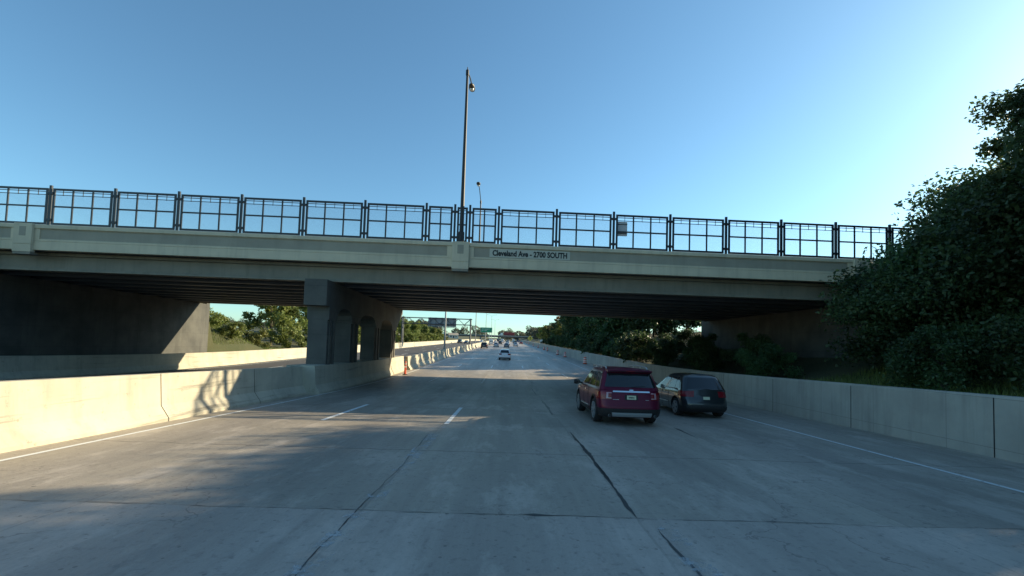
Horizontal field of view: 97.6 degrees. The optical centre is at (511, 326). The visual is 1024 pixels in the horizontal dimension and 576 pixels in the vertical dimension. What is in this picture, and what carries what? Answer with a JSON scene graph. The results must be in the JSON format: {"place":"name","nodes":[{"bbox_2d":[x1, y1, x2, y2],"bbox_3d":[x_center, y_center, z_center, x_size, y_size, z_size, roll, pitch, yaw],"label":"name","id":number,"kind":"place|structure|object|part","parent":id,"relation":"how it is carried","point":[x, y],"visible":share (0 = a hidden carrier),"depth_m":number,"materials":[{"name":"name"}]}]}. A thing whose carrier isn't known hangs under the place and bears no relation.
{"place":"outdoors","nodes":[
{"label":"outdoors","id":0,"kind":"place"},
{"bbox_2d":[2,341,484,380],"bbox_3d":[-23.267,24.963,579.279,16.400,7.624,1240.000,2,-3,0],"label":"road","id":1,"kind":"structure","parent":0,"point":[406,351],"depth_m":46.44,"materials":[{"name":"concrete"}]},
{"bbox_2d":[400,316,471,343],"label":"sign gantry","id":2,"kind":"object","parent":1,"relation":"on","point":[440,322],"visible":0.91,"depth_m":116.40,"materials":[{"name":"grey metal"}]},
{"bbox_2d":[0,341,1023,575],"bbox_3d":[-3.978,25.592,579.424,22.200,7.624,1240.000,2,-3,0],"label":"road","id":3,"kind":"structure","parent":0,"point":[504,442],"depth_m":6.89,"materials":[{"name":"grey concrete"}]},
{"bbox_2d":[0,366,307,452],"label":"median barrier","id":4,"kind":"object","parent":3,"relation":"on","point":[36,412],"visible":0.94,"depth_m":11.10,"materials":[{"name":"concrete"}]},
{"bbox_2d":[271,344,567,423],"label":"lane markings","id":5,"kind":"structure","parent":3,"relation":"on","point":[453,415],"depth_m":16.09,"materials":[{"name":"paint"}]},
{"bbox_2d":[404,341,488,369],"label":"median barrier","id":6,"kind":"object","parent":3,"relation":"on","point":[417,360],"visible":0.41,"depth_m":57.97,"materials":[{"name":"concrete"}]},
{"bbox_2d":[443,312,446,348],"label":"light pole","id":7,"kind":"object","parent":6,"relation":"on","point":[445,331],"visible":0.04,"depth_m":68.84,"materials":[{"name":"silver metal"}]},
{"bbox_2d":[481,342,487,347],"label":"car","id":8,"kind":"object","parent":3,"relation":"on","point":[484,344],"visible":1,"depth_m":130.49,"materials":[{"name":"black paint"}]},
{"bbox_2d":[283,377,721,575],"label":"paint remains","id":9,"kind":"object","parent":3,"relation":"on","point":[687,561],"visible":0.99,"depth_m":4.90,"materials":[{"name":"grey"}]},
{"bbox_2d":[499,349,510,359],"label":"car","id":10,"kind":"object","parent":3,"relation":"on","point":[504,353],"visible":1,"depth_m":67.35,"materials":[{"name":"white paint"}]},
{"bbox_2d":[0,344,1023,492],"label":"edge lines","id":11,"kind":"structure","parent":3,"relation":"on","point":[454,356],"depth_m":11.00,"materials":[{"name":"paint"}]},
{"bbox_2d":[22,388,1016,575],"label":"tar seams","id":12,"kind":"object","parent":3,"relation":"on","point":[625,503],"visible":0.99,"depth_m":5.98,"materials":[{"name":"grey asphalt"}]},
{"bbox_2d":[574,364,660,422],"bbox_3d":[3.750,2.369,16.689,2.596,1.928,5.238,2,-4,-1],"label":"sport utility car","id":13,"kind":"object","parent":3,"relation":"on","point":[612,391],"visible":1,"depth_m":14.42,"materials":[{"name":"red paint"}]},
{"bbox_3d":[2.893,1.868,16.705,0.154,0.484,1.340,2,-4,-1],"label":"side window","id":14,"kind":"part","parent":13,"relation":"part of","materials":[{"name":"black glass"}]},
{"bbox_3d":[2.911,1.810,15.822,0.154,0.483,0.939,2,-4,-1],"label":"side window","id":15,"kind":"part","parent":13,"relation":"part of","materials":[{"name":"black glass"}]},
{"bbox_3d":[2.927,1.759,15.000,0.154,0.479,0.552,2,-4,-1],"label":"side window","id":16,"kind":"part","parent":13,"relation":"part of","materials":[{"name":"black glass"}]},
{"bbox_3d":[3.810,1.750,14.504,1.662,0.444,0.295,2,-4,-1],"label":"rear window","id":17,"kind":"part","parent":13,"relation":"part of","materials":[{"name":"black glass"}]},
{"bbox_2d":[655,373,726,415],"bbox_3d":[7.321,2.779,18.979,2.320,1.645,4.332,2,-4,0],"label":"car","id":18,"kind":"object","parent":3,"relation":"on","point":[680,393],"visible":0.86,"depth_m":17.16,"materials":[{"name":"grey paint"}]},
{"bbox_3d":[6.565,2.301,19.046,0.146,0.424,1.201,2,-4,0],"label":"side window","id":19,"kind":"part","parent":18,"relation":"part of","materials":[{"name":"grey glass"}]},
{"bbox_3d":[6.572,2.251,18.304,0.146,0.423,0.854,2,-4,0],"label":"side window","id":20,"kind":"part","parent":18,"relation":"part of","materials":[{"name":"grey glass"}]},
{"bbox_3d":[6.578,2.208,17.642,0.146,0.421,0.417,2,-4,0],"label":"side window","id":21,"kind":"part","parent":18,"relation":"part of","materials":[{"name":"grey glass"}]},
{"bbox_3d":[7.353,2.204,17.200,1.379,0.431,0.336,2,-4,0],"label":"rear window","id":22,"kind":"part","parent":18,"relation":"part of","materials":[{"name":"black glass"}]},
{"bbox_2d":[0,0,1023,337],"label":"sky","id":23,"kind":"structure","parent":0,"point":[794,111],"materials":[{"name":"blue"}]},
{"bbox_2d":[109,289,1023,396],"bbox_3d":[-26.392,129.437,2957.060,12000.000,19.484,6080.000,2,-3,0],"label":"ground","id":24,"kind":"structure","parent":0,"point":[815,367],"depth_m":29.25,"materials":[{"name":"green plant"}]},
{"bbox_2d":[209,307,224,325],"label":"shrub","id":25,"kind":"object","parent":24,"relation":"on","point":[213,316],"visible":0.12,"depth_m":46.50,"materials":[{"name":"green plant"}]},
{"bbox_2d":[209,314,229,328],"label":"shrub","id":26,"kind":"object","parent":24,"relation":"on","point":[225,319],"visible":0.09,"depth_m":50.48,"materials":[{"name":"green plant"}]},
{"bbox_2d":[217,321,246,338],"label":"shrub","id":27,"kind":"object","parent":24,"relation":"on","point":[234,330],"visible":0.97,"depth_m":47.83,"materials":[{"name":"green plant"}]},
{"bbox_2d":[0,339,479,380],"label":"roadside barrier","id":28,"kind":"object","parent":24,"relation":"on","point":[28,367],"visible":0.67,"depth_m":31.13,"materials":[{"name":"concrete"}]},
{"bbox_2d":[237,329,271,348],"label":"shrub","id":29,"kind":"object","parent":24,"relation":"on","point":[251,337],"visible":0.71,"depth_m":53.04,"materials":[{"name":"green plant"}]},
{"bbox_2d":[242,305,302,344],"bbox_3d":[-33.037,-1.250,61.887,7.541,8.848,6.924,2,-3,5],"label":"broadleaf tree","id":30,"kind":"object","parent":24,"relation":"on","point":[280,318],"visible":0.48,"depth_m":60.89,"materials":[{"name":"green plant"}]},
{"bbox_2d":[264,325,306,348],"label":"shrub","id":31,"kind":"object","parent":24,"relation":"on","point":[283,337],"visible":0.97,"depth_m":58.92,"materials":[{"name":"green plant"}]},
{"bbox_2d":[265,306,307,333],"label":"broadleaf tree","id":32,"kind":"object","parent":24,"relation":"on","point":[304,323],"visible":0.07,"depth_m":71.40,"materials":[{"name":"green plant"}]},
{"bbox_2d":[300,330,307,343],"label":"shrub","id":33,"kind":"object","parent":24,"relation":"on","point":[305,339],"visible":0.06,"depth_m":66.82,"materials":[{"name":"green plant"}]},
{"bbox_2d":[358,330,360,342],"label":"shrub","id":34,"kind":"object","parent":24,"relation":"on","point":[359,334],"visible":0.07,"depth_m":85.12,"materials":[{"name":"green plant"}]},
{"bbox_2d":[396,319,410,337],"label":"broadleaf tree","id":35,"kind":"object","parent":24,"relation":"on","point":[406,328],"visible":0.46,"depth_m":136.99,"materials":[{"name":"green plant"}]},
{"bbox_2d":[400,332,415,341],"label":"shrub","id":36,"kind":"object","parent":24,"relation":"on","point":[411,336],"visible":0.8,"depth_m":128.30,"materials":[{"name":"green plant"}]},
{"bbox_2d":[406,332,419,341],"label":"shrub","id":37,"kind":"object","parent":24,"relation":"on","point":[416,337],"visible":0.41,"depth_m":136.92,"materials":[{"name":"green plant"}]},
{"bbox_2d":[410,321,420,332],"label":"broadleaf tree","id":38,"kind":"object","parent":24,"relation":"on","point":[415,327],"visible":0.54,"depth_m":155.88,"materials":[{"name":"green plant"}]},
{"bbox_2d":[398,319,441,334],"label":"distant woodland","id":39,"kind":"object","parent":24,"relation":"on","point":[422,321],"visible":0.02,"depth_m":246.97,"materials":[{"name":"green plant"}]},
{"bbox_2d":[419,332,426,341],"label":"shrub","id":40,"kind":"object","parent":24,"relation":"on","point":[424,335],"visible":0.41,"depth_m":153.88,"materials":[{"name":"green plant"}]},
{"bbox_2d":[420,325,429,333],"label":"broadleaf tree","id":41,"kind":"object","parent":24,"relation":"on","point":[425,329],"visible":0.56,"depth_m":175.16,"materials":[{"name":"green plant"}]},
{"bbox_2d":[426,333,432,340],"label":"shrub","id":42,"kind":"object","parent":24,"relation":"on","point":[429,335],"visible":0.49,"depth_m":162.40,"materials":[{"name":"green plant"}]},
{"bbox_2d":[429,327,438,335],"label":"broadleaf tree","id":43,"kind":"object","parent":24,"relation":"on","point":[433,330],"visible":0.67,"depth_m":194.00,"materials":[{"name":"green plant"}]},
{"bbox_2d":[430,334,438,340],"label":"shrub","id":44,"kind":"object","parent":24,"relation":"on","point":[435,337],"visible":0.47,"depth_m":171.79,"materials":[{"name":"green plant"}]},
{"bbox_2d":[0,222,878,394],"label":"overpass bridge","id":45,"kind":"structure","parent":24,"relation":"on","point":[57,295],"depth_m":24.55,"materials":[{"name":"concrete"}]},
{"bbox_2d":[0,185,916,259],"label":"bridge fence","id":46,"kind":"object","parent":45,"relation":"on","point":[50,211],"visible":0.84,"depth_m":23.20,"materials":[{"name":"black metal"}]},
{"bbox_2d":[618,222,626,235],"bbox_3d":[5.837,-5.172,23.787,0.571,0.770,0.030,2,-3,-3],"label":"sign","id":47,"kind":"object","parent":46,"relation":"attached to","point":[623,227],"visible":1,"depth_m":23.79,"materials":[{"name":"silver metal"}]},
{"bbox_2d":[458,67,474,241],"bbox_3d":[-2.486,-9.210,24.767,0.400,9.867,3.145,2,-3,0],"label":"street lamp","id":48,"kind":"object","parent":45,"relation":"on","point":[462,204],"visible":0.98,"depth_m":23.28,"materials":[{"name":"grey metal"}]},
{"bbox_2d":[476,182,481,240],"bbox_3d":[-3.176,-8.262,41.872,0.400,9.517,3.446,2,-3,1],"label":"street lamp","id":49,"kind":"object","parent":45,"relation":"on","point":[478,183],"visible":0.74,"depth_m":43.38,"materials":[{"name":"grey metal"}]},
{"bbox_2d":[447,332,458,338],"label":"house","id":50,"kind":"structure","parent":24,"relation":"on","point":[453,335],"depth_m":297.73,"materials":[{"name":"beige"}]},
{"bbox_2d":[220,315,700,339],"bbox_3d":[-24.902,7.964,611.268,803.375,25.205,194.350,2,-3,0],"label":"distant woodland","id":51,"kind":"object","parent":24,"relation":"on","point":[478,332],"visible":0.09,"depth_m":589.34,"materials":[{"name":"green plant"}]},
{"bbox_2d":[480,327,491,338],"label":"road sign","id":52,"kind":"object","parent":24,"relation":"on","point":[486,330],"visible":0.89,"depth_m":190.03,"materials":[{"name":"green metal"}]},
{"bbox_2d":[442,333,532,339],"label":"distant overpass","id":53,"kind":"object","parent":24,"relation":"on","point":[498,336],"visible":0.39,"depth_m":439.85,"materials":[{"name":"concrete"}]},
{"bbox_2d":[500,332,514,335],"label":"semi truck","id":54,"kind":"object","parent":53,"relation":"on","point":[509,333],"visible":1,"depth_m":441.90,"materials":[{"name":"red metal"}]},
{"bbox_2d":[525,328,536,338],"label":"distant woodland","id":55,"kind":"object","parent":24,"relation":"on","point":[530,333],"visible":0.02,"depth_m":454.12,"materials":[{"name":"green plant"}]},
{"bbox_2d":[536,327,542,339],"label":"broadleaf tree","id":56,"kind":"object","parent":24,"relation":"on","point":[537,335],"visible":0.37,"depth_m":223.88,"materials":[{"name":"green plant"}]},
{"bbox_2d":[540,325,551,338],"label":"broadleaf tree","id":57,"kind":"object","parent":24,"relation":"on","point":[544,329],"visible":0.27,"depth_m":189.79,"materials":[{"name":"green plant"}]},
{"bbox_2d":[545,322,554,338],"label":"broadleaf tree","id":58,"kind":"object","parent":24,"relation":"on","point":[548,331],"visible":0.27,"depth_m":178.83,"materials":[{"name":"green plant"}]},
{"bbox_2d":[549,320,557,337],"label":"broadleaf tree","id":59,"kind":"object","parent":24,"relation":"on","point":[553,326],"visible":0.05,"depth_m":154.73,"materials":[{"name":"green plant"}]},
{"bbox_2d":[547,334,560,345],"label":"shrub","id":60,"kind":"object","parent":24,"relation":"on","point":[550,342],"visible":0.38,"depth_m":128.21,"materials":[{"name":"green plant"}]},
{"bbox_2d":[551,322,562,335],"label":"broadleaf tree","id":61,"kind":"object","parent":24,"relation":"on","point":[558,330],"visible":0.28,"depth_m":138.09,"materials":[{"name":"green plant"}]},
{"bbox_2d":[559,336,567,348],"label":"shrub","id":62,"kind":"object","parent":24,"relation":"on","point":[562,340],"visible":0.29,"depth_m":103.59,"materials":[{"name":"green plant"}]},
{"bbox_2d":[559,318,573,332],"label":"broadleaf tree","id":63,"kind":"object","parent":24,"relation":"on","point":[566,329],"visible":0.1,"depth_m":113.40,"materials":[{"name":"green plant"}]},
{"bbox_2d":[560,335,575,348],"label":"shrub","id":64,"kind":"object","parent":24,"relation":"on","point":[567,341],"visible":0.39,"depth_m":96.86,"materials":[{"name":"green plant"}]},
{"bbox_2d":[565,337,575,348],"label":"shrub","id":65,"kind":"object","parent":24,"relation":"on","point":[567,346],"visible":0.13,"depth_m":91.30,"materials":[{"name":"green plant"}]},
{"bbox_2d":[559,316,583,337],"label":"broadleaf tree","id":66,"kind":"object","parent":24,"relation":"on","point":[575,331],"visible":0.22,"depth_m":103.00,"materials":[{"name":"green plant"}]},
{"bbox_2d":[569,332,585,347],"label":"shrub","id":67,"kind":"object","parent":24,"relation":"on","point":[573,343],"visible":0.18,"depth_m":85.24,"materials":[{"name":"green plant"}]},
{"bbox_2d":[575,336,587,350],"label":"shrub","id":68,"kind":"object","parent":24,"relation":"on","point":[585,337],"visible":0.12,"depth_m":79.89,"materials":[{"name":"green plant"}]},
{"bbox_2d":[575,333,596,349],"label":"shrub","id":69,"kind":"object","parent":24,"relation":"on","point":[579,345],"visible":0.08,"depth_m":74.90,"materials":[{"name":"green plant"}]},
{"bbox_2d":[580,335,600,353],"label":"shrub","id":70,"kind":"object","parent":24,"relation":"on","point":[591,339],"visible":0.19,"depth_m":70.23,"materials":[{"name":"green plant"}]},
{"bbox_2d":[585,340,608,353],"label":"shrub","id":71,"kind":"object","parent":24,"relation":"on","point":[588,348],"visible":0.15,"depth_m":66.03,"materials":[{"name":"green plant"}]},
{"bbox_2d":[589,317,612,336],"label":"broadleaf tree","id":72,"kind":"object","parent":24,"relation":"on","point":[597,320],"visible":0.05,"depth_m":71.01,"materials":[{"name":"green plant"}]},
{"bbox_2d":[589,332,619,356],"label":"shrub","id":73,"kind":"object","parent":24,"relation":"on","point":[602,341],"visible":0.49,"depth_m":62.08,"materials":[{"name":"green plant"}]},
{"bbox_2d":[603,341,622,357],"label":"shrub","id":74,"kind":"object","parent":24,"relation":"on","point":[606,350],"visible":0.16,"depth_m":58.36,"materials":[{"name":"green plant"}]},
{"bbox_2d":[608,333,627,358],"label":"shrub","id":75,"kind":"object","parent":24,"relation":"on","point":[614,341],"visible":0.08,"depth_m":53.59,"materials":[{"name":"green plant"}]},
{"bbox_2d":[598,318,655,337],"bbox_3d":[17.144,-1.644,65.304,8.282,11.832,8.554,0,-3,35],"label":"broadleaf tree","id":76,"kind":"object","parent":24,"relation":"on","point":[615,326],"visible":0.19,"depth_m":64.01,"materials":[{"name":"green plant"}]},
{"bbox_2d":[610,330,660,360],"bbox_3d":[13.850,2.356,50.621,5.703,4.043,5.482,2,-3,-13],"label":"shrub","id":77,"kind":"object","parent":24,"relation":"on","point":[617,349],"visible":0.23,"depth_m":50.45,"materials":[{"name":"green plant"}]},
{"bbox_2d":[620,318,659,334],"bbox_3d":[16.735,-2.761,58.816,7.657,13.474,7.407,3,-3,-27],"label":"broadleaf tree","id":78,"kind":"object","parent":24,"relation":"on","point":[643,325],"visible":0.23,"depth_m":58.06,"materials":[{"name":"green plant"}]},
{"bbox_2d":[620,331,660,362],"bbox_3d":[13.575,2.396,46.818,5.436,3.854,5.226,0,-3,37],"label":"shrub","id":79,"kind":"object","parent":24,"relation":"on","point":[637,343],"visible":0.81,"depth_m":45.92,"materials":[{"name":"green plant"}]},
{"bbox_2d":[644,339,687,366],"bbox_3d":[14.457,2.549,41.457,3.983,2.955,3.883,0,-3,31],"label":"shrub","id":80,"kind":"object","parent":24,"relation":"on","point":[667,354],"visible":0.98,"depth_m":40.84,"materials":[{"name":"green plant"}]},
{"bbox_2d":[652,319,683,339],"bbox_3d":[21.267,-1.499,62.033,5.963,8.519,6.159,3,-3,-15],"label":"broadleaf tree","id":81,"kind":"object","parent":24,"relation":"on","point":[669,327],"visible":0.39,"depth_m":60.37,"materials":[{"name":"green plant"}]},
{"bbox_2d":[656,328,704,360],"bbox_3d":[17.156,1.864,44.500,4.659,3.546,4.779,2,-3,-9],"label":"shrub","id":82,"kind":"object","parent":24,"relation":"on","point":[683,336],"visible":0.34,"depth_m":44.19,"materials":[{"name":"green plant"}]},
{"bbox_2d":[677,320,700,331],"bbox_3d":[24.904,-2.699,62.908,6.129,8.756,6.330,0,-3,38],"label":"broadleaf tree","id":83,"kind":"object","parent":24,"relation":"on","point":[691,324],"visible":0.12,"depth_m":62.07,"materials":[{"name":"green plant"}]},
{"bbox_2d":[681,333,729,366],"bbox_3d":[15.943,2.086,37.603,4.248,3.152,4.142,3,-3,-29],"label":"shrub","id":84,"kind":"object","parent":24,"relation":"on","point":[695,339],"visible":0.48,"depth_m":37.37,"materials":[{"name":"green plant"}]},
{"bbox_2d":[686,343,726,371],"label":"shrub","id":85,"kind":"object","parent":24,"relation":"on","point":[707,358],"visible":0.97,"depth_m":32.87,"materials":[{"name":"green plant"}]},
{"bbox_2d":[719,332,782,371],"bbox_3d":[16.036,1.861,29.588,3.983,2.955,3.883,4,-3,-34],"label":"shrub","id":86,"kind":"object","parent":24,"relation":"on","point":[752,345],"visible":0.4,"depth_m":29.59,"materials":[{"name":"green plant"}]},
{"bbox_2d":[733,343,805,378],"bbox_3d":[14.356,2.075,24.973,3.106,2.364,3.186,4,-3,-37],"label":"shrub","id":87,"kind":"object","parent":24,"relation":"on","point":[768,365],"visible":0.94,"depth_m":24.58,"materials":[{"name":"green plant"}]},
{"bbox_2d":[521,340,1023,463],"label":"concrete wall","id":88,"kind":"structure","parent":24,"relation":"on","point":[990,425],"depth_m":14.01,"materials":[{"name":"grey concrete"}]},
{"bbox_2d":[815,253,1023,368],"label":"shrub","id":89,"kind":"object","parent":24,"relation":"on","point":[881,306],"visible":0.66,"depth_m":18.52,"materials":[{"name":"green plant"}]},
{"bbox_2d":[823,217,1023,349],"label":"shrub","id":90,"kind":"object","parent":24,"relation":"on","point":[882,262],"visible":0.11,"depth_m":19.22,"materials":[{"name":"green plant"}]},
{"bbox_2d":[879,323,1021,391],"bbox_3d":[14.948,1.247,15.594,3.717,2.758,3.624,4,-3,-36],"label":"shrub","id":91,"kind":"object","parent":24,"relation":"on","point":[914,360],"visible":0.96,"depth_m":15.30,"materials":[{"name":"green plant"}]},
{"bbox_2d":[885,186,1023,323],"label":"shrub","id":92,"kind":"object","parent":24,"relation":"on","point":[1003,249],"visible":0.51,"depth_m":16.77,"materials":[{"name":"green plant"}]},
{"bbox_2d":[891,158,1022,242],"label":"shrub","id":93,"kind":"object","parent":24,"relation":"on","point":[945,203],"visible":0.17,"depth_m":21.63,"materials":[{"name":"green plant"}]},
{"bbox_2d":[946,117,1023,261],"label":"broadleaf tree","id":94,"kind":"object","parent":24,"relation":"on","point":[1016,207],"visible":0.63,"depth_m":16.05,"materials":[{"name":"green plant"}]},
{"bbox_2d":[956,78,1023,291],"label":"broadleaf tree","id":95,"kind":"object","parent":24,"relation":"on","point":[1013,103],"visible":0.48,"depth_m":17.01,"materials":[{"name":"green plant"}]},
{"bbox_2d":[973,313,1023,394],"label":"shrub","id":96,"kind":"object","parent":24,"relation":"on","point":[1008,335],"visible":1,"depth_m":13.24,"materials":[{"name":"green plant"}]},
{"bbox_2d":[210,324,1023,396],"bbox_3d":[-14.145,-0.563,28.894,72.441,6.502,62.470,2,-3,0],"label":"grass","id":97,"kind":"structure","parent":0,"point":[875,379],"depth_m":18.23,"materials":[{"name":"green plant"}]}
]}

